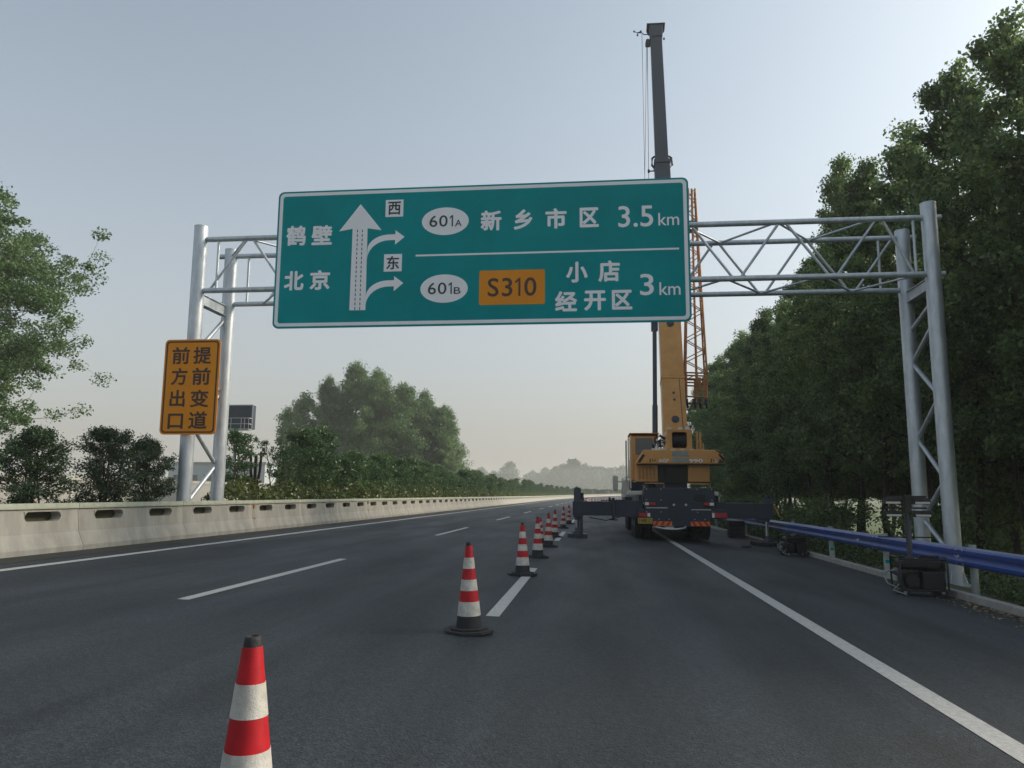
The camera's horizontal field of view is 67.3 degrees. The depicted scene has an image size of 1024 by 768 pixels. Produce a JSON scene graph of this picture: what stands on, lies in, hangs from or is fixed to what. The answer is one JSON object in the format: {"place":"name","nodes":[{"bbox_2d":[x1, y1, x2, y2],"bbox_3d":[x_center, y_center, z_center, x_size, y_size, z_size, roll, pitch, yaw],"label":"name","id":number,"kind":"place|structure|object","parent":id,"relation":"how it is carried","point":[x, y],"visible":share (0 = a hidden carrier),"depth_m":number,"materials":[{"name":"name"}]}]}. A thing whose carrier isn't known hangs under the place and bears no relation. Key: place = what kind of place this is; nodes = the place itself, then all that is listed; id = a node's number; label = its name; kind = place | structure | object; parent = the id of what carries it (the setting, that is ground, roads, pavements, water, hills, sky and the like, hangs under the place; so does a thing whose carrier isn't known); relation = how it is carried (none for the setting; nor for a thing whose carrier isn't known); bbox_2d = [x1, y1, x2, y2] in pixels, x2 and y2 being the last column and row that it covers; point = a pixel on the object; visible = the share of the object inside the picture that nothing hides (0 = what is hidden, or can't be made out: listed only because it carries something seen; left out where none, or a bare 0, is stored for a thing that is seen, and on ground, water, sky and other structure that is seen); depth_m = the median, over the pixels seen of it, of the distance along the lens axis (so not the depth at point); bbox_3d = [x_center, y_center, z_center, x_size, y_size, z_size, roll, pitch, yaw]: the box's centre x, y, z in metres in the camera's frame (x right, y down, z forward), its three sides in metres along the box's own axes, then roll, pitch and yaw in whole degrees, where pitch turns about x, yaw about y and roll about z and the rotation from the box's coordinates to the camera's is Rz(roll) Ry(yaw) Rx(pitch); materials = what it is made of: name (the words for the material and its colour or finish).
{"place":"outdoors","nodes":[
{"label":"outdoors","id":0,"kind":"place"},
{"bbox_2d":[0,474,286,503],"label":"boundary wall","id":1,"kind":"structure","parent":0,"point":[204,489],"depth_m":107.72,"materials":[{"name":"concrete"}]},
{"bbox_2d":[168,462,276,483],"bbox_3d":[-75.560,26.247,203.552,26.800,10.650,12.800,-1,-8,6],"label":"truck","id":2,"kind":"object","parent":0,"point":[201,470],"depth_m":198.43,"materials":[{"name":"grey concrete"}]},
{"bbox_2d":[24,495,720,521],"bbox_3d":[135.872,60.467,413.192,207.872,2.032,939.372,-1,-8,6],"label":"median","id":3,"kind":"object","parent":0,"point":[37,516],"visible":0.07,"depth_m":16.40,"materials":[{"name":"soil"}]},
{"bbox_2d":[0,422,82,503],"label":"round bush","id":4,"kind":"object","parent":3,"relation":"on","point":[42,441],"visible":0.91,"depth_m":15.77,"materials":[{"name":"green plant"}]},
{"bbox_2d":[0,503,82,558],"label":"concrete barrier","id":5,"kind":"object","parent":3,"relation":"on","point":[57,531],"visible":1,"depth_m":13.84,"materials":[{"name":"concrete"}]},
{"bbox_2d":[66,424,158,502],"bbox_3d":[-9.602,2.105,18.363,1.817,2.314,1.697,7,-11,-41],"label":"round bush","id":6,"kind":"object","parent":3,"relation":"on","point":[110,441],"visible":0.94,"depth_m":18.18,"materials":[{"name":"green plant"}]},
{"bbox_2d":[78,501,186,549],"bbox_3d":[-8.308,3.044,16.864,0.420,0.900,3.848,-1,-8,6],"label":"concrete barrier","id":7,"kind":"object","parent":3,"relation":"on","point":[129,523],"visible":0.95,"depth_m":16.55,"materials":[{"name":"concrete"}]},
{"bbox_2d":[113,434,178,501],"bbox_3d":[-9.509,2.411,20.090,1.704,2.198,1.578,-5,-10,31],"label":"round bush","id":8,"kind":"object","parent":3,"relation":"on","point":[150,450],"visible":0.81,"depth_m":19.97,"materials":[{"name":"green plant"}]},
{"bbox_2d":[182,500,255,538],"bbox_3d":[-7.897,3.593,20.663,0.420,0.900,3.848,-1,-8,6],"label":"concrete barrier","id":9,"kind":"object","parent":3,"relation":"on","point":[215,518],"visible":0.94,"depth_m":20.40,"materials":[{"name":"concrete"}]},
{"bbox_2d":[225,428,263,499],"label":"slender shrub","id":10,"kind":"object","parent":3,"relation":"on","point":[240,443],"visible":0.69,"depth_m":24.82,"materials":[{"name":"green plant"}]},
{"bbox_2d":[252,499,304,530],"bbox_3d":[-7.486,4.142,24.461,0.420,0.900,3.848,-1,-8,6],"label":"concrete barrier","id":11,"kind":"object","parent":3,"relation":"on","point":[275,514],"visible":0.91,"depth_m":24.23,"materials":[{"name":"grey concrete"}]},
{"bbox_2d":[256,437,301,497],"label":"slender shrub","id":12,"kind":"object","parent":3,"relation":"on","point":[275,474],"visible":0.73,"depth_m":27.82,"materials":[{"name":"green plant"}]},
{"bbox_2d":[268,449,300,497],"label":"slender shrub","id":13,"kind":"object","parent":3,"relation":"on","point":[289,465],"visible":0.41,"depth_m":28.78,"materials":[{"name":"green plant"}]},
{"bbox_2d":[278,446,311,492],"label":"slender shrub","id":14,"kind":"object","parent":3,"relation":"on","point":[302,460],"visible":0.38,"depth_m":29.74,"materials":[{"name":"green plant"}]},
{"bbox_2d":[284,423,327,490],"bbox_3d":[-8.348,3.618,31.229,1.811,4.068,1.966,-5,-10,31],"label":"columnar shrub","id":15,"kind":"object","parent":3,"relation":"on","point":[305,437],"visible":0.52,"depth_m":30.98,"materials":[{"name":"green plant"}]},
{"bbox_2d":[294,437,337,497],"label":"columnar shrub","id":16,"kind":"object","parent":3,"relation":"on","point":[323,444],"visible":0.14,"depth_m":32.21,"materials":[{"name":"green plant"}]},
{"bbox_2d":[297,499,341,525],"bbox_3d":[-7.074,4.691,28.260,0.420,0.900,3.848,-1,-8,6],"label":"concrete barrier","id":17,"kind":"object","parent":3,"relation":"on","point":[318,512],"visible":0.98,"depth_m":28.05,"materials":[{"name":"concrete"}]},
{"bbox_2d":[312,425,352,498],"bbox_3d":[-8.007,3.897,33.685,1.990,4.206,1.664,-2,-9,19],"label":"columnar shrub","id":18,"kind":"object","parent":3,"relation":"on","point":[326,435],"visible":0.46,"depth_m":33.72,"materials":[{"name":"green plant"}]},
{"bbox_2d":[325,455,360,489],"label":"columnar shrub","id":19,"kind":"object","parent":3,"relation":"on","point":[344,463],"visible":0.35,"depth_m":34.99,"materials":[{"name":"green plant"}]},
{"bbox_2d":[338,499,369,521],"bbox_3d":[-6.663,5.240,32.058,0.420,0.900,3.848,-1,-8,6],"label":"concrete barrier","id":20,"kind":"object","parent":3,"relation":"on","point":[351,510],"visible":0.88,"depth_m":31.86,"materials":[{"name":"concrete"}]},
{"bbox_2d":[337,450,371,498],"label":"columnar shrub","id":21,"kind":"object","parent":3,"relation":"on","point":[358,457],"visible":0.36,"depth_m":36.50,"materials":[{"name":"green plant"}]},
{"bbox_2d":[363,459,384,489],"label":"columnar shrub","id":22,"kind":"object","parent":3,"relation":"on","point":[373,469],"visible":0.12,"depth_m":39.02,"materials":[{"name":"green plant"}]},
{"bbox_2d":[364,498,392,518],"bbox_3d":[-6.253,5.790,35.857,0.420,0.900,3.848,-1,-8,6],"label":"concrete barrier","id":23,"kind":"object","parent":3,"relation":"on","point":[377,509],"visible":0.81,"depth_m":35.67,"materials":[{"name":"grey concrete"}]},
{"bbox_2d":[367,452,400,490],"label":"columnar shrub","id":24,"kind":"object","parent":3,"relation":"on","point":[377,457],"visible":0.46,"depth_m":41.61,"materials":[{"name":"green plant"}]},
{"bbox_2d":[201,472,573,500],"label":"hedge","id":25,"kind":"object","parent":3,"relation":"on","point":[235,491],"visible":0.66,"depth_m":30.95,"materials":[{"name":"green plant"}]},
{"bbox_2d":[377,450,402,488],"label":"columnar shrub","id":26,"kind":"object","parent":3,"relation":"on","point":[392,460],"visible":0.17,"depth_m":43.06,"materials":[{"name":"green plant"}]},
{"bbox_2d":[390,498,410,516],"bbox_3d":[-5.841,6.339,39.655,0.420,0.900,3.848,-1,-8,6],"label":"concrete barrier","id":27,"kind":"object","parent":3,"relation":"on","point":[398,507],"visible":0.84,"depth_m":39.48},
{"bbox_2d":[390,458,412,492],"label":"columnar shrub","id":28,"kind":"object","parent":3,"relation":"on","point":[400,463],"visible":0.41,"depth_m":44.41,"materials":[{"name":"green plant"}]},
{"bbox_2d":[409,498,426,514],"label":"concrete barrier","id":29,"kind":"object","parent":3,"relation":"on","point":[416,505],"visible":0.84,"depth_m":43.33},
{"bbox_2d":[406,465,430,494],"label":"columnar shrub","id":30,"kind":"object","parent":3,"relation":"on","point":[419,473],"visible":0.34,"depth_m":47.99,"materials":[{"name":"green plant"}]},
{"bbox_2d":[424,497,439,512],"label":"concrete barrier","id":31,"kind":"object","parent":3,"relation":"on","point":[431,505],"visible":0.83,"depth_m":47.19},
{"bbox_2d":[176,200,970,588],"bbox_3d":[0.973,0.463,20.583,19.990,9.846,2.190,-1,-8,6],"label":"sign gantry","id":32,"kind":"object","parent":3,"relation":"on","point":[908,292],"visible":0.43,"depth_m":20.22,"materials":[{"name":"metal"}]},
{"bbox_2d":[159,339,220,434],"bbox_3d":[-8.627,0.075,20.663,1.570,2.575,0.107,-1,-8,6],"label":"warning sign","id":33,"kind":"object","parent":32,"relation":"attached to","point":[189,400],"visible":1,"depth_m":20.61,"materials":[{"name":"metal"}]},
{"bbox_2d":[272,177,691,328],"bbox_3d":[-0.921,-3.421,20.388,11.055,3.835,0.183,-1,-8,6],"label":"direction sign","id":34,"kind":"object","parent":32,"relation":"attached to","point":[598,251],"visible":1,"depth_m":20.28,"materials":[{"name":"metal"}]},
{"bbox_2d":[0,496,1023,767],"bbox_3d":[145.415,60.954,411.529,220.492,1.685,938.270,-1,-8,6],"label":"road","id":35,"kind":"structure","parent":0,"point":[610,642],"depth_m":6.82,"materials":[{"name":"asphalt"}]},
{"bbox_2d":[220,635,271,767],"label":"traffic cone","id":36,"kind":"object","parent":35,"relation":"on","point":[247,743],"visible":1,"depth_m":2.62,"materials":[{"name":"plastic"}]},
{"bbox_2d":[0,496,604,563],"bbox_3d":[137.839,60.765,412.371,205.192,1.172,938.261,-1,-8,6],"label":"gutter","id":37,"kind":"object","parent":35,"relation":"on","point":[64,554],"visible":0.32,"depth_m":17.55,"materials":[{"name":"concrete"}]},
{"bbox_2d":[0,496,607,570],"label":"edge line","id":38,"kind":"object","parent":35,"relation":"on","point":[6,569],"visible":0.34,"depth_m":15.93,"materials":[{"name":"paint"}]},
{"bbox_2d":[179,497,607,599],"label":"lane line","id":39,"kind":"object","parent":35,"relation":"on","point":[242,584],"visible":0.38,"depth_m":11.46,"materials":[{"name":"paint"}]},
{"bbox_2d":[445,542,493,636],"bbox_3d":[-0.445,2.095,7.946,0.490,0.905,0.490,-6,-9,36],"label":"traffic cone","id":40,"kind":"object","parent":35,"relation":"on","point":[469,623],"visible":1,"depth_m":7.84,"materials":[{"name":"plastic"}]},
{"bbox_2d":[508,523,536,575],"bbox_3d":[0.186,2.909,13.575,0.490,0.905,0.490,2,-10,-12],"label":"traffic cone","id":41,"kind":"object","parent":35,"relation":"on","point":[522,567],"visible":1,"depth_m":13.47,"materials":[{"name":"plastic"}]},
{"bbox_2d":[486,519,574,615],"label":"lane line","id":42,"kind":"object","parent":35,"relation":"on","point":[501,605],"visible":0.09,"depth_m":10.78,"materials":[{"name":"paint"}]},
{"bbox_2d":[528,517,548,557],"bbox_3d":[0.581,3.459,17.382,0.490,0.905,0.490,6,-10,-37],"label":"traffic cone","id":43,"kind":"object","parent":35,"relation":"on","point":[537,550],"visible":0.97,"depth_m":17.28,"materials":[{"name":"plastic"}]},
{"bbox_2d":[542,513,557,546],"bbox_3d":[0.996,3.982,20.998,0.490,0.905,0.490,-4,-10,29],"label":"traffic cone","id":44,"kind":"object","parent":35,"relation":"on","point":[548,539],"visible":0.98,"depth_m":20.90,"materials":[{"name":"plastic"}]},
{"bbox_2d":[571,22,778,541],"bbox_3d":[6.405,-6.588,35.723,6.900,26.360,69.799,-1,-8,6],"label":"truck crane","id":45,"kind":"object","parent":35,"relation":"on","point":[656,492],"visible":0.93,"depth_m":27.82,"materials":[{"name":"paint"}]},
{"bbox_2d":[691,467,706,479],"bbox_3d":[6.685,3.189,27.456,0.560,0.480,0.029,-1,-8,6],"label":"service door","id":46,"kind":"structure","parent":45,"relation":"in","point":[697,473],"depth_m":27.46,"materials":[{"name":"orange paint"}]},
{"bbox_2d":[727,519,745,537],"bbox_3d":[8.896,5.731,30.523,0.644,0.720,0.424,-1,-8,6],"label":"equipment box","id":47,"kind":"object","parent":35,"relation":"on","point":[735,528],"visible":1,"depth_m":30.33,"materials":[{"name":"black plastic"}]},
{"bbox_2d":[778,534,809,555],"bbox_3d":[7.778,4.477,21.438,0.865,0.596,0.505,2,-8,-8],"label":"generator","id":48,"kind":"object","parent":35,"relation":"on","point":[797,544],"visible":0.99,"depth_m":21.30,"materials":[{"name":"black metal"}]},
{"bbox_2d":[620,499,1023,763],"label":"edge line","id":49,"kind":"object","parent":35,"relation":"on","point":[1012,747],"visible":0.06,"depth_m":6.48,"materials":[{"name":"paint"}]},
{"bbox_2d":[711,525,1023,616],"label":"kerb","id":50,"kind":"structure","parent":35,"relation":"on","point":[1013,609],"depth_m":12.85,"materials":[{"name":"concrete"}]},
{"bbox_2d":[878,495,949,596],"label":"lighting tower","id":51,"kind":"structure","parent":35,"relation":"on","point":[926,575],"depth_m":12.86,"materials":[{"name":"black metal"}]},
{"bbox_2d":[0,0,1023,487],"label":"sky","id":52,"kind":"structure","parent":0,"point":[143,122],"materials":[{"name":"blue"}]},
{"bbox_2d":[711,498,1023,606],"bbox_3d":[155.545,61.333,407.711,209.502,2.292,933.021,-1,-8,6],"label":"verge","id":53,"kind":"structure","parent":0,"point":[961,588],"depth_m":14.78,"materials":[{"name":"plant"}]},
{"bbox_2d":[715,518,1023,594],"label":"guardrail","id":54,"kind":"object","parent":53,"relation":"on","point":[973,558],"visible":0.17,"depth_m":14.85,"materials":[{"name":"metal"}]},
{"bbox_2d":[739,498,1023,585],"bbox_3d":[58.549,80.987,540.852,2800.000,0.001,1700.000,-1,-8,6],"label":"ground","id":55,"kind":"structure","parent":0,"point":[873,528],"depth_m":78.10,"materials":[{"name":"green plant"}]},
{"bbox_2d":[0,181,116,470],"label":"broad tree","id":56,"kind":"object","parent":55,"relation":"on","point":[24,352],"visible":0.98,"depth_m":46.18,"materials":[{"name":"green plant"}]},
{"bbox_2d":[228,405,255,499],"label":"message board","id":57,"kind":"object","parent":55,"relation":"on","point":[242,417],"visible":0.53,"depth_m":73.48,"materials":[{"name":"paint"}]},
{"bbox_2d":[272,405,295,483],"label":"poplar tree","id":58,"kind":"object","parent":55,"relation":"on","point":[285,416],"visible":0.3,"depth_m":126.52,"materials":[{"name":"green plant"}]},
{"bbox_2d":[282,390,316,469],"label":"poplar tree","id":59,"kind":"object","parent":55,"relation":"on","point":[300,408],"visible":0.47,"depth_m":124.37,"materials":[{"name":"green plant"}]},
{"bbox_2d":[296,373,348,481],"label":"poplar tree","id":60,"kind":"object","parent":55,"relation":"on","point":[327,389],"visible":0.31,"depth_m":125.88,"materials":[{"name":"green plant"}]},
{"bbox_2d":[306,359,381,480],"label":"poplar tree","id":61,"kind":"object","parent":55,"relation":"on","point":[355,374],"visible":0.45,"depth_m":123.68,"materials":[{"name":"green plant"}]},
{"bbox_2d":[334,365,411,478],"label":"poplar tree","id":62,"kind":"object","parent":55,"relation":"on","point":[376,391],"visible":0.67,"depth_m":120.07,"materials":[{"name":"green plant"}]},
{"bbox_2d":[363,380,452,465],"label":"poplar tree","id":63,"kind":"object","parent":55,"relation":"on","point":[407,408],"visible":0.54,"depth_m":120.93,"materials":[{"name":"green plant"}]},
{"bbox_2d":[395,388,459,462],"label":"poplar tree","id":64,"kind":"object","parent":55,"relation":"on","point":[427,406],"visible":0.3,"depth_m":123.88,"materials":[{"name":"green plant"}]},
{"bbox_2d":[421,403,472,472],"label":"poplar tree","id":65,"kind":"object","parent":55,"relation":"on","point":[445,419],"visible":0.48,"depth_m":122.58,"materials":[{"name":"green plant"}]},
{"bbox_2d":[427,434,468,476],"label":"poplar tree","id":66,"kind":"object","parent":55,"relation":"on","point":[445,445],"visible":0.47,"depth_m":119.41,"materials":[{"name":"green plant"}]},
{"bbox_2d":[497,461,522,483],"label":"tree","id":67,"kind":"object","parent":55,"relation":"on","point":[508,471],"visible":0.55,"depth_m":841.81,"materials":[{"name":"green plant"}]},
{"bbox_2d":[547,463,574,487],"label":"tree","id":68,"kind":"object","parent":55,"relation":"on","point":[558,474],"visible":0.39,"depth_m":886.77,"materials":[{"name":"green plant"}]},
{"bbox_2d":[560,458,586,488],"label":"tree","id":69,"kind":"object","parent":55,"relation":"on","point":[573,468],"visible":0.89,"depth_m":875.21,"materials":[{"name":"green plant"}]},
{"bbox_2d":[583,466,605,493],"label":"tree","id":70,"kind":"object","parent":55,"relation":"on","point":[595,479],"visible":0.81,"depth_m":881.78,"materials":[{"name":"green plant"}]},
{"bbox_2d":[687,363,719,487],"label":"poplar tree","id":71,"kind":"object","parent":55,"relation":"on","point":[696,485],"visible":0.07,"depth_m":79.34,"materials":[{"name":"green plant"}]},
{"bbox_2d":[686,361,745,496],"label":"poplar tree","id":72,"kind":"object","parent":55,"relation":"on","point":[696,413],"visible":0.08,"depth_m":74.58,"materials":[{"name":"green plant"}]},
{"bbox_2d":[691,353,745,493],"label":"poplar tree","id":73,"kind":"object","parent":55,"relation":"on","point":[711,369],"visible":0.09,"depth_m":70.00,"materials":[{"name":"green plant"}]},
{"bbox_2d":[695,328,756,498],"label":"poplar tree","id":74,"kind":"object","parent":55,"relation":"on","point":[731,356],"visible":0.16,"depth_m":60.64,"materials":[{"name":"green plant"}]},
{"bbox_2d":[702,338,750,495],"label":"poplar tree","id":75,"kind":"object","parent":55,"relation":"on","point":[712,431],"visible":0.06,"depth_m":64.95,"materials":[{"name":"green plant"}]},
{"bbox_2d":[705,326,779,496],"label":"poplar tree","id":76,"kind":"object","parent":55,"relation":"on","point":[730,407],"visible":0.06,"depth_m":56.28,"materials":[{"name":"green plant"}]},
{"bbox_2d":[709,306,800,490],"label":"poplar tree","id":77,"kind":"object","parent":55,"relation":"on","point":[761,324],"visible":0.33,"depth_m":51.85,"materials":[{"name":"green plant"}]},
{"bbox_2d":[751,464,801,527],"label":"shrub","id":78,"kind":"object","parent":55,"relation":"on","point":[779,480],"visible":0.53,"depth_m":41.70,"materials":[{"name":"green plant"}]},
{"bbox_2d":[739,298,824,517],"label":"poplar tree","id":79,"kind":"object","parent":55,"relation":"on","point":[764,342],"visible":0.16,"depth_m":47.37,"materials":[{"name":"green plant"}]},
{"bbox_2d":[741,280,844,507],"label":"poplar tree","id":80,"kind":"object","parent":55,"relation":"on","point":[819,483],"visible":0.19,"depth_m":42.85,"materials":[{"name":"green plant"}]},
{"bbox_2d":[779,491,836,543],"bbox_3d":[13.035,6.188,33.193,3.033,3.137,3.196,5,-9,-27],"label":"shrub","id":81,"kind":"object","parent":55,"relation":"on","point":[803,505],"visible":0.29,"depth_m":33.22,"materials":[{"name":"green plant"}]},
{"bbox_2d":[752,232,871,521],"bbox_3d":[16.314,0.271,39.383,7.761,16.730,6.841,-2,-8,13],"label":"poplar tree","id":82,"kind":"object","parent":55,"relation":"on","point":[783,404],"visible":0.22,"depth_m":39.21,"materials":[{"name":"green plant"}]},
{"bbox_2d":[773,151,901,552],"bbox_3d":[16.017,-1.503,36.386,6.788,19.456,6.997,-2,-9,16],"label":"poplar tree","id":83,"kind":"object","parent":55,"relation":"on","point":[840,166],"visible":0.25,"depth_m":35.79,"materials":[{"name":"green plant"}]},
{"bbox_2d":[793,495,881,552],"bbox_3d":[13.293,5.982,31.004,3.523,3.001,3.344,3,-9,-18],"label":"shrub","id":84,"kind":"object","parent":55,"relation":"on","point":[843,522],"visible":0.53,"depth_m":30.89,"materials":[{"name":"green plant"}]},
{"bbox_2d":[784,156,931,553],"bbox_3d":[15.102,-1.173,32.204,6.718,17.564,6.971,3,-9,-17],"label":"poplar tree","id":85,"kind":"object","parent":55,"relation":"on","point":[859,197],"visible":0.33,"depth_m":32.35,"materials":[{"name":"green plant"}]},
{"bbox_2d":[827,314,912,516],"bbox_3d":[19.427,1.822,38.350,7.108,13.343,7.420,-6,-10,39],"label":"poplar tree","id":86,"kind":"object","parent":55,"relation":"on","point":[896,486],"visible":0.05,"depth_m":37.98,"materials":[{"name":"green plant"}]},
{"bbox_2d":[829,377,911,535],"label":"poplar tree","id":87,"kind":"object","parent":55,"relation":"on","point":[853,492],"visible":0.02,"depth_m":41.62,"materials":[{"name":"green plant"}]},
{"bbox_2d":[813,117,981,542],"bbox_3d":[15.108,-1.656,28.541,7.046,17.480,6.032,-7,-11,43],"label":"poplar tree","id":88,"kind":"object","parent":55,"relation":"on","point":[875,396],"visible":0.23,"depth_m":28.63,"materials":[{"name":"green plant"}]},
{"bbox_2d":[805,56,1023,585],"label":"poplar tree","id":89,"kind":"object","parent":55,"relation":"on","point":[976,461],"visible":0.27,"depth_m":24.93,"materials":[{"name":"green plant"}]},
{"bbox_2d":[866,500,996,582],"bbox_3d":[12.802,4.958,23.640,3.523,2.965,3.344,2,-8,-8],"label":"shrub","id":90,"kind":"object","parent":55,"relation":"on","point":[901,523],"visible":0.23,"depth_m":23.54,"materials":[{"name":"green plant"}]},
{"bbox_2d":[892,0,1023,459],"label":"poplar tree","id":91,"kind":"object","parent":55,"relation":"on","point":[999,55],"visible":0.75,"depth_m":21.27,"materials":[{"name":"green plant"}]},
{"bbox_2d":[895,244,1023,553],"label":"poplar tree","id":92,"kind":"object","parent":55,"relation":"on","point":[1017,544],"visible":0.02,"depth_m":28.80,"materials":[{"name":"green plant"}]},
{"bbox_2d":[932,468,1015,563],"bbox_3d":[15.784,4.684,26.639,3.033,4.414,3.196,4,-9,-26],"label":"shrub","id":93,"kind":"object","parent":55,"relation":"on","point":[959,482],"visible":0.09,"depth_m":26.34,"materials":[{"name":"green plant"}]},
{"bbox_2d":[931,476,1023,576],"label":"shrub","id":94,"kind":"object","parent":55,"relation":"on","point":[994,542],"visible":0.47,"depth_m":24.05,"materials":[{"name":"green plant"}]},
{"bbox_2d":[941,192,1023,530],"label":"slim tree","id":95,"kind":"object","parent":55,"relation":"on","point":[956,263],"visible":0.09,"depth_m":22.85,"materials":[{"name":"green plant"}]},
{"bbox_2d":[943,110,1023,457],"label":"poplar tree","id":96,"kind":"object","parent":55,"relation":"on","point":[1002,443],"visible":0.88,"depth_m":18.88,"materials":[{"name":"green plant"}]},
{"bbox_2d":[950,319,1023,497],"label":"poplar tree","id":97,"kind":"object","parent":55,"relation":"on","point":[1008,490],"visible":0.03,"depth_m":26.89,"materials":[{"name":"green plant"}]},
{"bbox_2d":[952,276,1023,489],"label":"poplar tree","id":98,"kind":"object","parent":55,"relation":"on","point":[966,373],"visible":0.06,"depth_m":23.84,"materials":[{"name":"green plant"}]},
{"bbox_2d":[962,504,1023,554],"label":"shrub","id":99,"kind":"object","parent":55,"relation":"on","point":[1008,541],"visible":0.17,"depth_m":29.79,"materials":[{"name":"green plant"}]},
{"bbox_2d":[973,163,1023,435],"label":"slim tree","id":100,"kind":"object","parent":55,"relation":"on","point":[1012,245],"visible":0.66,"depth_m":19.05,"materials":[{"name":"green plant"}]},
{"bbox_2d":[991,209,1023,405],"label":"slim tree","id":101,"kind":"object","parent":55,"relation":"on","point":[1016,274],"visible":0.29,"depth_m":19.73,"materials":[{"name":"green plant"}]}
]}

